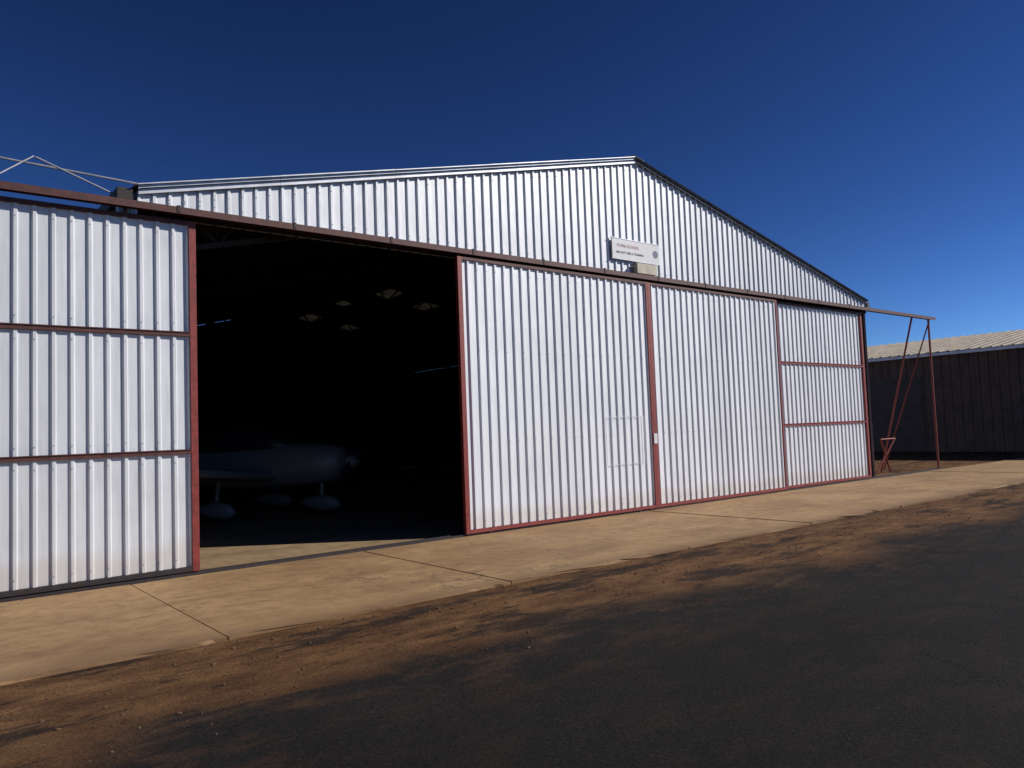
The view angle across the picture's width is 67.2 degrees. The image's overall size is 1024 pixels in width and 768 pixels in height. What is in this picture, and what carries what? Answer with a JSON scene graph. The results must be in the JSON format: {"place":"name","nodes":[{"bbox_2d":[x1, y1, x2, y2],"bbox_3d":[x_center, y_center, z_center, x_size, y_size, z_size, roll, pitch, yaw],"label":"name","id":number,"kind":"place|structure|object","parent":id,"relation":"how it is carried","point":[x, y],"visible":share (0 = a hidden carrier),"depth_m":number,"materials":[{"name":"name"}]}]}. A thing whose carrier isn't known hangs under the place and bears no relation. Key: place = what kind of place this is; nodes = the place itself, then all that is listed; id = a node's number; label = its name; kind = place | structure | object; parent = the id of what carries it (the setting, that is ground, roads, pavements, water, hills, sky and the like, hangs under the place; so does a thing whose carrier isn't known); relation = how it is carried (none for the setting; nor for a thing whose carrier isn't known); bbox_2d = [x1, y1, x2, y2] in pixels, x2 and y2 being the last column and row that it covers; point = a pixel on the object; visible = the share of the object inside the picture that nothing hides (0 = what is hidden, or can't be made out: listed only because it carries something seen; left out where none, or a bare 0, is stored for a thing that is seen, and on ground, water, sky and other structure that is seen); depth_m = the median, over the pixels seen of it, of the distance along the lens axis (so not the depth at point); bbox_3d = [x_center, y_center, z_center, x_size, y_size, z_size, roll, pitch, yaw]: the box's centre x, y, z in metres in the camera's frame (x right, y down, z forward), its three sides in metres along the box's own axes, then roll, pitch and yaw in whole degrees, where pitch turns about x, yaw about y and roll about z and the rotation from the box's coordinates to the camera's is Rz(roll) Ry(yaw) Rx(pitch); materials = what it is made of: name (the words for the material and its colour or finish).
{"place":"outdoors","nodes":[
{"label":"outdoors","id":0,"kind":"place"},
{"bbox_2d":[0,452,1023,767],"bbox_3d":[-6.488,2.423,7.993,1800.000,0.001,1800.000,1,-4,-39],"label":"ground","id":1,"kind":"structure","parent":0,"point":[902,646],"depth_m":5.33,"materials":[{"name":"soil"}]},
{"bbox_2d":[198,426,365,524],"bbox_3d":[-6.589,1.689,16.965,6.770,2.495,9.200,-3,-4,9],"label":"light aircraft","id":2,"kind":"object","parent":1,"relation":"on","point":[251,457],"visible":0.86,"depth_m":16.32,"materials":[{"name":"paint"}]},
{"bbox_2d":[0,155,946,602],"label":"aircraft hangar","id":3,"kind":"structure","parent":1,"relation":"on","point":[328,299],"depth_m":17.49,"materials":[{"name":"metal"}]},
{"bbox_2d":[0,155,137,194],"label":"door track outrigger","id":4,"kind":"object","parent":3,"relation":"attached to","point":[52,166],"depth_m":9.45,"materials":[{"name":"white paint"}]},
{"bbox_2d":[0,566,192,597],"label":"bottom rail","id":5,"kind":"object","parent":3,"relation":"on","point":[24,591],"visible":1,"depth_m":9.06,"materials":[{"name":"metal"}]},
{"bbox_2d":[188,221,199,570],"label":"frame stiles","id":6,"kind":"object","parent":5,"relation":"on","point":[194,400],"visible":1,"depth_m":9.92,"materials":[{"name":"red paint"}]},
{"bbox_2d":[0,196,188,225],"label":"top rail","id":7,"kind":"object","parent":6,"relation":"attached to","point":[81,209],"visible":1,"depth_m":9.33,"materials":[{"name":"brown metal"}]},
{"bbox_2d":[0,201,191,591],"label":"ribbed sheet","id":8,"kind":"object","parent":6,"relation":"attached to","point":[63,392],"visible":1,"depth_m":9.22,"materials":[{"name":"white metal"}]},
{"bbox_2d":[14,214,176,580],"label":"sheet screws","id":9,"kind":"object","parent":8,"relation":"attached to","point":[107,340],"visible":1,"depth_m":9.19,"materials":[{"name":"grey metal"}]},
{"bbox_2d":[0,322,191,462],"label":"rails","id":10,"kind":"object","parent":6,"relation":"attached to","point":[4,325],"visible":1,"depth_m":9.19,"materials":[{"name":"brown metal"}]},
{"bbox_2d":[478,256,641,532],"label":"hangers","id":11,"kind":"object","parent":3,"relation":"hanging from","point":[480,257],"visible":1,"depth_m":12.92,"materials":[{"name":"metal"}]},
{"bbox_2d":[471,505,655,533],"bbox_3d":[1.069,2.396,13.801,4.504,0.060,0.072,1,-4,-39],"label":"bottom rail","id":12,"kind":"object","parent":3,"relation":"on","point":[487,529],"visible":1,"depth_m":13.55,"materials":[{"name":"red metal"}]},
{"bbox_2d":[455,256,657,533],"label":"frame stiles","id":13,"kind":"object","parent":12,"relation":"on","point":[462,398],"visible":1,"depth_m":12.51,"materials":[{"name":"red paint"}]},
{"bbox_2d":[462,257,644,284],"bbox_3d":[0.901,-2.043,14.071,4.504,0.050,0.072,1,-4,-39],"label":"top rail","id":14,"kind":"object","parent":13,"relation":"attached to","point":[545,269],"visible":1,"depth_m":13.83,"materials":[{"name":"brown metal"}]},
{"bbox_2d":[462,260,654,529],"bbox_3d":[0.977,0.175,13.918,4.580,4.480,0.030,1,-4,-39],"label":"ribbed sheet","id":15,"kind":"object","parent":13,"relation":"attached to","point":[515,394],"visible":1,"depth_m":13.73,"materials":[{"name":"white metal"}]},
{"bbox_2d":[477,269,646,520],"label":"sheet screws","id":16,"kind":"object","parent":15,"relation":"attached to","point":[544,438],"visible":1,"depth_m":13.54,"materials":[{"name":"grey metal"}]},
{"bbox_2d":[608,416,645,464],"bbox_3d":[2.219,1.081,14.819,1.000,0.911,0.004,1,-4,-39],"label":"access flap outline","id":17,"kind":"object","parent":15,"relation":"attached to","point":[644,440],"visible":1,"depth_m":14.92,"materials":[{"name":"white metal"}]},
{"bbox_2d":[654,433,657,443],"bbox_3d":[2.856,1.081,15.303,0.100,0.200,0.008,1,-4,-39],"label":"hasp plate","id":18,"kind":"object","parent":13,"relation":"attached to","point":[655,438],"visible":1,"depth_m":15.30,"materials":[{"name":"white paint"}]},
{"bbox_2d":[610,236,659,265],"bbox_3d":[2.524,-2.694,15.672,1.440,0.430,0.034,1,-4,-39],"label":"hangar sign","id":19,"kind":"object","parent":3,"relation":"attached to","point":[633,251],"visible":1,"depth_m":15.63,"materials":[{"name":"white paint"}]},
{"bbox_2d":[633,263,656,275],"bbox_3d":[2.712,-2.331,15.736,0.600,0.230,0.135,1,-4,-39],"label":"junction box","id":20,"kind":"object","parent":3,"relation":"attached to","point":[645,269],"visible":0.85,"depth_m":15.64,"materials":[{"name":"beige plastic"}]},
{"bbox_2d":[661,487,785,506],"bbox_3d":[4.678,2.438,16.733,4.501,0.060,0.072,1,-4,-39],"label":"bottom rail","id":21,"kind":"object","parent":3,"relation":"on","point":[718,497],"visible":1,"depth_m":16.52,"materials":[{"name":"red metal"}]},
{"bbox_2d":[647,282,786,507],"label":"frame stiles","id":22,"kind":"object","parent":21,"relation":"on","point":[653,392],"visible":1,"depth_m":15.49,"materials":[{"name":"red paint"}]},
{"bbox_2d":[650,283,774,301],"bbox_3d":[4.509,-2.001,17.003,4.501,0.050,0.072,1,-4,-39],"label":"top rail","id":23,"kind":"object","parent":22,"relation":"attached to","point":[703,291],"visible":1,"depth_m":16.78,"materials":[{"name":"brown metal"}]},
{"bbox_2d":[650,285,784,503],"bbox_3d":[4.586,0.218,16.851,4.560,4.480,0.030,1,-4,-39],"label":"ribbed sheet","id":24,"kind":"object","parent":22,"relation":"attached to","point":[701,391],"visible":1,"depth_m":16.71,"materials":[{"name":"white metal"}]},
{"bbox_2d":[787,475,869,488],"bbox_3d":[8.056,2.484,19.597,4.200,0.060,0.079,1,-4,-39],"label":"bottom rail","id":25,"kind":"object","parent":3,"relation":"on","point":[828,481],"visible":0.79,"depth_m":19.50,"materials":[{"name":"red metal"}]},
{"bbox_2d":[858,313,871,476],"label":"frame stiles","id":26,"kind":"object","parent":25,"relation":"on","point":[864,395],"visible":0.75,"depth_m":21.04,"materials":[{"name":"red paint"}]},
{"bbox_2d":[776,301,859,314],"bbox_3d":[7.888,-1.954,19.868,4.200,0.050,0.079,1,-4,-39],"label":"top rail","id":27,"kind":"object","parent":26,"relation":"attached to","point":[813,307],"visible":0.79,"depth_m":19.75,"materials":[{"name":"brown metal"}]},
{"bbox_2d":[777,304,867,485],"bbox_3d":[7.975,0.265,19.728,4.310,4.480,0.030,1,-4,-39],"label":"ribbed sheet","id":28,"kind":"object","parent":26,"relation":"attached to","point":[814,394],"visible":0.92,"depth_m":19.67,"materials":[{"name":"white metal"}]},
{"bbox_2d":[780,361,866,425],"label":"rails","id":29,"kind":"object","parent":26,"relation":"attached to","point":[820,364],"visible":0.93,"depth_m":19.62,"materials":[{"name":"red metal"}]},
{"bbox_2d":[0,457,1023,685],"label":"concrete apron","id":30,"kind":"object","parent":1,"relation":"on","point":[45,636],"visible":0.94,"depth_m":9.16,"materials":[{"name":"beige concrete"}]},
{"bbox_2d":[875,317,939,473],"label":"door track outrigger","id":31,"kind":"object","parent":1,"relation":"on","point":[885,456],"depth_m":23.59,"materials":[{"name":"red paint"}]},
{"bbox_2d":[867,329,1023,451],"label":"neighbouring shed","id":32,"kind":"structure","parent":1,"relation":"on","point":[979,389],"depth_m":34.17,"materials":[{"name":"paint"}]},
{"bbox_2d":[869,377,926,451],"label":"roller doors","id":33,"kind":"structure","parent":32,"relation":"in","point":[910,436],"depth_m":35.70,"materials":[{"name":"paint"}]},
{"bbox_2d":[0,0,1023,368],"label":"sky","id":34,"kind":"structure","parent":0,"point":[879,144],"materials":[{"name":"blue"}]}
]}

